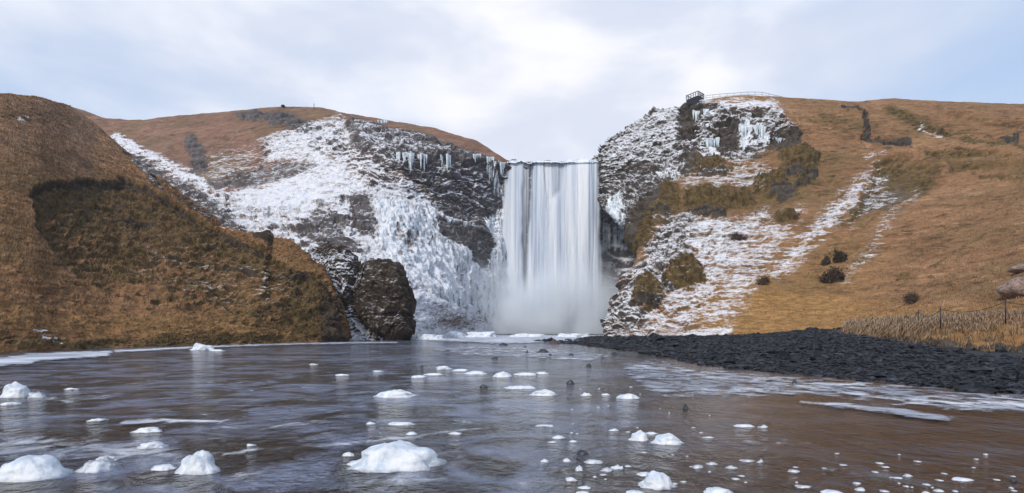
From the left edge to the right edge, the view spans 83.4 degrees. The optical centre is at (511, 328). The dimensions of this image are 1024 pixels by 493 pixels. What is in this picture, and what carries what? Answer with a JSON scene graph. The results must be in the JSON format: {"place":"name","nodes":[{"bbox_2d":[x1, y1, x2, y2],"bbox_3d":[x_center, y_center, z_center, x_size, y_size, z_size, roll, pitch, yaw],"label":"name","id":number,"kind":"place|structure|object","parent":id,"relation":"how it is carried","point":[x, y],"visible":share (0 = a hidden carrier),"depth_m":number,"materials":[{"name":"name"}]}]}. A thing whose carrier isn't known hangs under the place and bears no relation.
{"place":"outdoors","nodes":[
{"label":"outdoors","id":0,"kind":"place"},
{"bbox_2d":[0,93,351,352],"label":"hill","id":1,"kind":"structure","parent":0,"point":[331,328],"depth_m":76.83,"materials":[{"name":"brown plant"}]},
{"bbox_2d":[73,106,512,334],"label":"cliff","id":2,"kind":"structure","parent":0,"point":[305,179],"depth_m":180.43,"materials":[{"name":"white snow"}]},
{"bbox_2d":[396,152,399,161],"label":"icicle cluster","id":3,"kind":"object","parent":2,"relation":"hanging from","point":[398,156],"visible":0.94,"depth_m":173.86,"materials":[{"name":"white ice"}]},
{"bbox_2d":[402,151,414,172],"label":"icicle cluster","id":4,"kind":"object","parent":2,"relation":"hanging from","point":[410,155],"visible":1,"depth_m":174.67,"materials":[{"name":"white ice"}]},
{"bbox_2d":[417,153,426,170],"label":"icicle cluster","id":5,"kind":"object","parent":2,"relation":"hanging from","point":[419,156],"visible":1,"depth_m":177.18,"materials":[{"name":"white ice"}]},
{"bbox_2d":[440,154,450,171],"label":"icicle cluster","id":6,"kind":"object","parent":2,"relation":"hanging from","point":[448,160],"visible":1,"depth_m":182.86,"materials":[{"name":"white ice"}]},
{"bbox_2d":[473,153,480,161],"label":"icicle cluster","id":7,"kind":"object","parent":2,"relation":"hanging from","point":[475,156],"visible":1,"depth_m":188.31,"materials":[{"name":"white ice"}]},
{"bbox_2d":[486,156,493,181],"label":"icicle cluster","id":8,"kind":"object","parent":2,"relation":"hanging from","point":[488,160],"visible":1,"depth_m":193.98,"materials":[{"name":"white ice"}]},
{"bbox_2d":[500,162,504,175],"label":"icicle cluster","id":9,"kind":"object","parent":2,"relation":"hanging from","point":[502,165],"visible":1,"depth_m":195.96,"materials":[{"name":"white ice"}]},
{"bbox_2d":[0,334,1023,492],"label":"river","id":10,"kind":"structure","parent":0,"point":[493,448],"depth_m":10.24,"materials":[{"name":"grey liquid"}]},
{"bbox_2d":[0,402,21,404],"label":"ice floe","id":11,"kind":"object","parent":10,"relation":"on","point":[11,403],"visible":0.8,"depth_m":12.90,"materials":[{"name":"white ice"}]},
{"bbox_2d":[0,381,29,397],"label":"ice block","id":12,"kind":"object","parent":10,"relation":"on","point":[15,389],"depth_m":14.25,"materials":[{"name":"white ice"}]},
{"bbox_2d":[0,454,73,481],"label":"ice block","id":13,"kind":"object","parent":10,"relation":"on","point":[29,468],"depth_m":6.53,"materials":[{"name":"white ice"}]},
{"bbox_2d":[27,391,46,397],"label":"ice block","id":14,"kind":"object","parent":10,"relation":"on","point":[38,394],"depth_m":14.25,"materials":[{"name":"white ice"}]},
{"bbox_2d":[0,350,113,365],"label":"ice sheet","id":15,"kind":"object","parent":10,"relation":"on","point":[29,358],"visible":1,"depth_m":33.90,"materials":[{"name":"white ice"}]},
{"bbox_2d":[0,436,166,457],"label":"ice sheet","id":16,"kind":"object","parent":10,"relation":"on","point":[121,451],"visible":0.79,"depth_m":7.98,"materials":[{"name":"grey ice"}]},
{"bbox_2d":[88,418,108,420],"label":"ice floe","id":17,"kind":"object","parent":10,"relation":"on","point":[99,419],"visible":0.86,"depth_m":10.63,"materials":[{"name":"white ice"}]},
{"bbox_2d":[73,456,124,472],"bbox_3d":[-5.038,1.674,6.973,0.514,0.257,0.401,0,0,0],"label":"ice block","id":18,"kind":"object","parent":10,"relation":"on","point":[105,463],"depth_m":6.88,"materials":[{"name":"white ice"}]},
{"bbox_2d":[96,456,119,459],"bbox_3d":[-5.265,1.692,7.465,0.324,0.073,0.240,0,0,0],"label":"ice floe","id":19,"kind":"object","parent":10,"relation":"on","point":[114,457],"visible":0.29,"depth_m":7.48,"materials":[{"name":"white ice"}]},
{"bbox_2d":[132,427,162,432],"bbox_3d":[-6.054,1.692,9.598,0.518,0.113,0.359,0,0,0],"label":"ice floe","id":20,"kind":"object","parent":10,"relation":"on","point":[148,429],"visible":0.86,"depth_m":9.50,"materials":[{"name":"white ice"}]},
{"bbox_2d":[136,441,167,448],"bbox_3d":[-5.189,1.689,8.292,0.432,0.126,0.347,0,0,0],"label":"ice block","id":21,"kind":"object","parent":10,"relation":"on","point":[152,445],"depth_m":8.22,"materials":[{"name":"white ice"}]},
{"bbox_2d":[150,464,177,470],"bbox_3d":[-4.234,1.694,6.989,0.315,0.091,0.208,0,0,0],"label":"ice floe","id":22,"kind":"object","parent":10,"relation":"on","point":[164,467],"visible":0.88,"depth_m":6.94,"materials":[{"name":"white ice"}]},
{"bbox_2d":[120,419,226,423],"bbox_3d":[-6.156,1.663,10.440,2.232,0.014,1.542,0,0,-11],"label":"ice sheet","id":23,"kind":"object","parent":10,"relation":"on","point":[141,421],"visible":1,"depth_m":10.32,"materials":[{"name":"white ice"}]},
{"bbox_2d":[174,450,220,474],"bbox_3d":[-3.765,1.660,6.895,0.574,0.428,0.417,0,0,0],"label":"ice block","id":24,"kind":"object","parent":10,"relation":"on","point":[201,462],"depth_m":6.78,"materials":[{"name":"white ice"}]},
{"bbox_2d":[190,343,213,349],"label":"ice block","id":25,"kind":"object","parent":10,"relation":"on","point":[197,346],"depth_m":46.54,"materials":[{"name":"white ice"}]},
{"bbox_2d":[115,342,396,351],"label":"ice sheet","id":26,"kind":"object","parent":10,"relation":"on","point":[149,349],"visible":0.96,"depth_m":57.02,"materials":[{"name":"white ice"}]},
{"bbox_2d":[227,429,464,453],"bbox_3d":[-2.143,1.675,8.681,4.112,0.011,0.921,0,0,-30],"label":"ice sheet","id":27,"kind":"object","parent":10,"relation":"on","point":[394,438],"visible":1,"depth_m":8.79,"materials":[{"name":"white ice"}]},
{"bbox_2d":[342,452,354,455],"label":"ice block","id":28,"kind":"object","parent":10,"relation":"on","point":[348,454],"depth_m":7.70,"materials":[{"name":"white ice"}]},
{"bbox_2d":[346,460,357,464],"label":"ice floe","id":29,"kind":"object","parent":10,"relation":"on","point":[352,462],"visible":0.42,"depth_m":7.20,"materials":[{"name":"white ice"}]},
{"bbox_2d":[373,389,418,397],"bbox_3d":[-2.945,1.675,14.589,1.129,0.272,0.865,0,0,0],"label":"ice block","id":30,"kind":"object","parent":10,"relation":"on","point":[399,393],"depth_m":14.35,"materials":[{"name":"white ice"}]},
{"bbox_2d":[346,440,446,472],"bbox_3d":[-1.461,1.663,7.284,1.270,0.474,0.985,0,0,0],"label":"ice block","id":31,"kind":"object","parent":10,"relation":"on","point":[398,455],"depth_m":7.00,"materials":[{"name":"white ice"}]},
{"bbox_2d":[388,422,412,425],"bbox_3d":[-1.968,1.695,10.273,0.533,0.066,0.297,0,0,0],"label":"ice floe","id":32,"kind":"object","parent":10,"relation":"on","point":[400,423],"visible":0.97,"depth_m":10.22,"materials":[{"name":"white ice"}]},
{"bbox_2d":[392,475,432,482],"bbox_3d":[-1.349,1.677,6.475,2.148,0.007,1.534,0,0,0],"label":"ice sheet","id":33,"kind":"object","parent":10,"relation":"on","point":[399,480],"visible":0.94,"depth_m":6.45,"materials":[{"name":"grey ice"}]},
{"bbox_2d":[411,375,425,377],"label":"ice floe","id":34,"kind":"object","parent":10,"relation":"on","point":[418,376],"visible":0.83,"depth_m":20.13,"materials":[{"name":"white ice"}]},
{"bbox_2d":[424,373,442,374],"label":"ice floe","id":35,"kind":"object","parent":10,"relation":"on","point":[433,374],"visible":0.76,"depth_m":21.27,"materials":[{"name":"white ice"}]},
{"bbox_2d":[436,366,451,369],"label":"ice block","id":36,"kind":"object","parent":10,"relation":"on","point":[443,368],"depth_m":24.06,"materials":[{"name":"white ice"}]},
{"bbox_2d":[453,369,469,370],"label":"ice floe","id":37,"kind":"object","parent":10,"relation":"on","point":[461,370],"visible":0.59,"depth_m":23.29,"materials":[{"name":"white ice"}]},
{"bbox_2d":[465,371,487,373],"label":"ice floe","id":38,"kind":"object","parent":10,"relation":"on","point":[476,372],"visible":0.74,"depth_m":21.71,"materials":[{"name":"white ice"}]},
{"bbox_2d":[493,371,511,376],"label":"ice block","id":39,"kind":"object","parent":10,"relation":"on","point":[502,374],"depth_m":20.33,"materials":[{"name":"white ice"}]},
{"bbox_2d":[432,334,602,343],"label":"ice sheet","id":40,"kind":"object","parent":10,"relation":"on","point":[502,339],"visible":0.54,"depth_m":89.05,"materials":[{"name":"white ice"}]},
{"bbox_2d":[411,334,443,339],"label":"ice mound","id":41,"kind":"object","parent":40,"relation":"on","point":[426,337],"visible":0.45,"depth_m":89.21,"materials":[{"name":"white ice"}]},
{"bbox_2d":[442,331,465,337],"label":"ice mound","id":42,"kind":"object","parent":40,"relation":"on","point":[452,334],"visible":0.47,"depth_m":103.11,"materials":[{"name":"white ice"}]},
{"bbox_2d":[465,331,497,336],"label":"ice mound","id":43,"kind":"object","parent":40,"relation":"on","point":[482,334],"visible":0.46,"depth_m":115.08,"materials":[{"name":"white ice"}]},
{"bbox_2d":[508,333,549,336],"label":"ice mound","id":44,"kind":"object","parent":40,"relation":"on","point":[528,335],"visible":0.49,"depth_m":118.79,"materials":[{"name":"white ice"}]},
{"bbox_2d":[556,333,590,336],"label":"ice mound","id":45,"kind":"object","parent":40,"relation":"on","point":[573,335],"visible":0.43,"depth_m":118.42,"materials":[{"name":"white ice"}]},
{"bbox_2d":[430,345,607,361],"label":"ice sheet","id":46,"kind":"object","parent":10,"relation":"on","point":[467,351],"visible":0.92,"depth_m":40.89,"materials":[{"name":"grey ice"}]},
{"bbox_2d":[503,386,536,388],"bbox_3d":[0.237,1.689,16.592,1.021,0.102,0.594,0,0,-11],"label":"ice floe","id":47,"kind":"object","parent":10,"relation":"on","point":[520,387],"visible":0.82,"depth_m":16.40,"materials":[{"name":"white ice"}]},
{"bbox_2d":[513,372,535,374],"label":"ice floe","id":48,"kind":"object","parent":10,"relation":"on","point":[523,373],"visible":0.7,"depth_m":21.21,"materials":[{"name":"white ice"}]},
{"bbox_2d":[536,349,548,352],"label":"river stone","id":49,"kind":"object","parent":10,"relation":"on","point":[542,351],"visible":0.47,"depth_m":40.70,"materials":[{"name":"grey stone"}]},
{"bbox_2d":[529,389,557,395],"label":"ice block","id":50,"kind":"object","parent":10,"relation":"on","point":[544,392],"depth_m":14.70,"materials":[{"name":"white ice"}]},
{"bbox_2d":[536,424,553,426],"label":"ice floe","id":51,"kind":"object","parent":10,"relation":"on","point":[542,425],"visible":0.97,"depth_m":10.02,"materials":[{"name":"white ice"}]},
{"bbox_2d":[549,338,559,343],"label":"river stone","id":52,"kind":"object","parent":10,"relation":"on","point":[553,341],"visible":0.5,"depth_m":65.22,"materials":[{"name":"stone"}]},
{"bbox_2d":[552,435,564,438],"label":"ice floe","id":53,"kind":"object","parent":10,"relation":"on","point":[558,437],"visible":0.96,"depth_m":8.93,"materials":[{"name":"white ice"}]},
{"bbox_2d":[566,477,577,480],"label":"ice floe","id":54,"kind":"object","parent":10,"relation":"on","point":[570,479],"visible":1,"depth_m":6.43,"materials":[{"name":"white ice"}]},
{"bbox_2d":[575,465,582,470],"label":"ice block","id":55,"kind":"object","parent":10,"relation":"on","point":[579,468],"depth_m":6.89,"materials":[{"name":"white ice"}]},
{"bbox_2d":[578,486,590,488],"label":"ice floe","id":56,"kind":"object","parent":10,"relation":"on","point":[584,487],"visible":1,"depth_m":6.14,"materials":[{"name":"white ice"}]},
{"bbox_2d":[584,459,602,463],"bbox_3d":[1.040,1.694,7.345,0.273,0.060,0.204,0,0,0],"label":"ice floe","id":57,"kind":"object","parent":10,"relation":"on","point":[592,461],"visible":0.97,"depth_m":7.30,"materials":[{"name":"white ice"}]},
{"bbox_2d":[600,467,613,471],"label":"ice floe","id":58,"kind":"object","parent":10,"relation":"on","point":[607,469],"visible":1,"depth_m":6.90,"materials":[{"name":"white ice"}]},
{"bbox_2d":[611,464,623,468],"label":"ice block","id":59,"kind":"object","parent":10,"relation":"on","point":[617,466],"depth_m":7.00,"materials":[{"name":"white ice"}]},
{"bbox_2d":[616,393,638,398],"bbox_3d":[2.854,1.686,14.173,0.582,0.182,0.421,0,0,0],"label":"ice floe","id":60,"kind":"object","parent":10,"relation":"on","point":[628,396],"visible":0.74,"depth_m":14.07,"materials":[{"name":"white ice"}]},
{"bbox_2d":[626,490,644,492],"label":"ice floe","id":61,"kind":"object","parent":10,"relation":"on","point":[633,491],"visible":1,"depth_m":5.95,"materials":[{"name":"white ice"}]},
{"bbox_2d":[628,430,647,440],"bbox_3d":[1.944,1.675,8.835,0.300,0.239,0.231,0,0,25],"label":"ice block","id":62,"kind":"object","parent":10,"relation":"on","point":[639,435],"depth_m":8.76,"materials":[{"name":"white ice"}]},
{"bbox_2d":[636,472,648,475],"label":"ice floe","id":63,"kind":"object","parent":10,"relation":"on","point":[642,473],"visible":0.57,"depth_m":6.67,"materials":[{"name":"white ice"}]},
{"bbox_2d":[638,470,677,489],"bbox_3d":[1.572,1.684,6.224,0.408,0.281,0.335,0,0,-18],"label":"ice block","id":64,"kind":"object","parent":10,"relation":"on","point":[654,480],"depth_m":6.14,"materials":[{"name":"white ice"}]},
{"bbox_2d":[650,433,683,444],"bbox_3d":[2.314,1.684,8.594,0.520,0.248,0.371,0,0,0],"label":"ice block","id":65,"kind":"object","parent":10,"relation":"on","point":[667,439],"depth_m":8.50,"materials":[{"name":"white ice"}]},
{"bbox_2d":[689,465,702,467],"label":"ice floe","id":66,"kind":"object","parent":10,"relation":"on","point":[697,466],"visible":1,"depth_m":7.04,"materials":[{"name":"white ice"}]},
{"bbox_2d":[703,487,733,492],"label":"ice block","id":67,"kind":"object","parent":10,"relation":"on","point":[715,490],"depth_m":5.95,"materials":[{"name":"white ice"}]},
{"bbox_2d":[734,424,754,426],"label":"ice floe","id":68,"kind":"object","parent":10,"relation":"on","point":[742,425],"visible":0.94,"depth_m":10.02,"materials":[{"name":"white ice"}]},
{"bbox_2d":[739,459,754,461],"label":"ice floe","id":69,"kind":"object","parent":10,"relation":"on","point":[745,460],"visible":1,"depth_m":7.39,"materials":[{"name":"white ice"}]},
{"bbox_2d":[787,469,799,472],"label":"ice floe","id":70,"kind":"object","parent":10,"relation":"on","point":[792,470],"visible":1,"depth_m":6.85,"materials":[{"name":"white ice"}]},
{"bbox_2d":[795,485,811,487],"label":"ice floe","id":71,"kind":"object","parent":10,"relation":"on","point":[802,486],"visible":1,"depth_m":6.17,"materials":[{"name":"white ice"}]},
{"bbox_2d":[624,361,1023,409],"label":"slush","id":72,"kind":"object","parent":10,"relation":"on","point":[704,386],"visible":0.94,"depth_m":16.23,"materials":[{"name":"white ice"}]},
{"bbox_2d":[820,489,842,492],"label":"ice floe","id":73,"kind":"object","parent":10,"relation":"on","point":[829,491],"visible":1,"depth_m":5.97,"materials":[{"name":"white ice"}]},
{"bbox_2d":[854,487,864,490],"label":"ice floe","id":74,"kind":"object","parent":10,"relation":"on","point":[860,489],"visible":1,"depth_m":6.06,"materials":[{"name":"white ice"}]},
{"bbox_2d":[801,401,950,420],"bbox_3d":[7.650,1.662,12.180,2.384,0.015,3.509,0,0,-30],"label":"ice sheet","id":75,"kind":"object","parent":10,"relation":"on","point":[907,412],"visible":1,"depth_m":11.63,"materials":[{"name":"white ice"}]},
{"bbox_2d":[951,477,973,480],"bbox_3d":[5.082,1.697,6.489,0.247,0.042,0.150,0,0,0],"label":"ice floe","id":76,"kind":"object","parent":10,"relation":"on","point":[960,479],"visible":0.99,"depth_m":6.47,"materials":[{"name":"white ice"}]},
{"bbox_2d":[0,0,1023,161],"label":"sky","id":77,"kind":"structure","parent":0,"point":[525,80],"materials":[{"name":"white"}]},
{"bbox_2d":[508,159,635,330],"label":"cliff behind fall","id":78,"kind":"structure","parent":0,"point":[617,257],"depth_m":206.96,"materials":[{"name":"grey stone"}]},
{"bbox_2d":[502,159,602,333],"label":"waterfall","id":79,"kind":"structure","parent":78,"relation":"attached to","point":[563,281],"depth_m":196.08,"materials":[{"name":"white liquid"}]},
{"bbox_2d":[535,327,1023,393],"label":"gravel","id":80,"kind":"structure","parent":0,"point":[802,343],"depth_m":28.89,"materials":[{"name":"black gravel"}]},
{"bbox_2d":[1015,343,1023,382],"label":"leaning post","id":81,"kind":"object","parent":80,"relation":"on","point":[1019,366],"visible":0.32,"depth_m":16.98,"materials":[{"name":"grey wood"}]},
{"bbox_2d":[591,95,1023,336],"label":"hill","id":82,"kind":"structure","parent":0,"point":[644,162],"depth_m":133.47,"materials":[{"name":"brown plant"}]},
{"bbox_2d":[686,91,703,104],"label":"viewing platform","id":83,"kind":"structure","parent":82,"relation":"on","point":[695,99],"depth_m":182.33,"materials":[{"name":"grey metal"}]},
{"bbox_2d":[692,110,699,120],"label":"icicle cluster","id":84,"kind":"object","parent":82,"relation":"hanging from","point":[696,112],"visible":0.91,"depth_m":180.74,"materials":[{"name":"white ice"}]},
{"bbox_2d":[706,137,719,146],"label":"icicle cluster","id":85,"kind":"object","parent":82,"relation":"hanging from","point":[716,140],"visible":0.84,"depth_m":171.07,"materials":[{"name":"white ice"}]},
{"bbox_2d":[728,231,748,240],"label":"shrub","id":86,"kind":"object","parent":82,"relation":"on","point":[735,235],"visible":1,"depth_m":125.62,"materials":[{"name":"plant"}]},
{"bbox_2d":[739,123,746,136],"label":"icicle cluster","id":87,"kind":"object","parent":82,"relation":"hanging from","point":[743,127],"visible":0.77,"depth_m":169.89,"materials":[{"name":"white ice"}]},
{"bbox_2d":[706,92,781,97],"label":"ridge fence","id":88,"kind":"object","parent":82,"relation":"on","point":[743,94],"visible":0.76,"depth_m":184.96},
{"bbox_2d":[753,125,766,138],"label":"icicle cluster","id":89,"kind":"object","parent":82,"relation":"hanging from","point":[760,127],"visible":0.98,"depth_m":168.09,"materials":[{"name":"white ice"}]},
{"bbox_2d":[755,274,770,284],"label":"shrub","id":90,"kind":"object","parent":82,"relation":"on","point":[763,280],"visible":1,"depth_m":109.69,"materials":[{"name":"brown plant"}]},
{"bbox_2d":[772,137,784,142],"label":"icicle cluster","id":91,"kind":"object","parent":82,"relation":"hanging from","point":[778,139],"visible":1,"depth_m":167.24,"materials":[{"name":"white ice"}]},
{"bbox_2d":[821,256,830,265],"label":"shrub","id":92,"kind":"object","parent":82,"relation":"on","point":[825,260],"visible":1,"depth_m":113.87,"materials":[{"name":"plant"}]},
{"bbox_2d":[819,266,847,282],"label":"shrub","id":93,"kind":"object","parent":82,"relation":"on","point":[833,276],"visible":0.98,"depth_m":106.88,"materials":[{"name":"brown plant"}]},
{"bbox_2d":[829,245,847,262],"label":"shrub","id":94,"kind":"object","parent":82,"relation":"on","point":[840,257],"visible":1,"depth_m":113.62,"materials":[{"name":"plant"}]},
{"bbox_2d":[901,290,920,303],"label":"shrub","id":95,"kind":"object","parent":82,"relation":"on","point":[911,298],"visible":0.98,"depth_m":84.95,"materials":[{"name":"brown plant"}]},
{"bbox_2d":[995,276,1023,298],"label":"boulder","id":96,"kind":"object","parent":82,"relation":"on","point":[1012,288],"visible":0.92,"depth_m":66.68,"materials":[{"name":"brown stone"}]},
{"bbox_2d":[1007,263,1023,273],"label":"boulder","id":97,"kind":"object","parent":82,"relation":"on","point":[1017,268],"visible":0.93,"depth_m":76.05,"materials":[{"name":"beige stone"}]},
{"bbox_2d":[837,308,1023,351],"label":"grass bank","id":98,"kind":"structure","parent":0,"point":[1018,338],"depth_m":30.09,"materials":[{"name":"brown plant"}]},
{"bbox_2d":[905,299,1023,328],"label":"rope fence","id":99,"kind":"object","parent":98,"relation":"on","point":[967,311],"visible":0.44,"depth_m":30.68,"materials":[{"name":"brown wood"}]},
{"label":"ground","id":100,"kind":"structure","parent":0,"visible":0},
{"bbox_2d":[307,244,416,339],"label":"rock outcrop","id":101,"kind":"object","parent":100,"relation":"on","point":[378,299],"visible":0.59,"depth_m":87.16,"materials":[{"name":"brown stone"}]}
]}

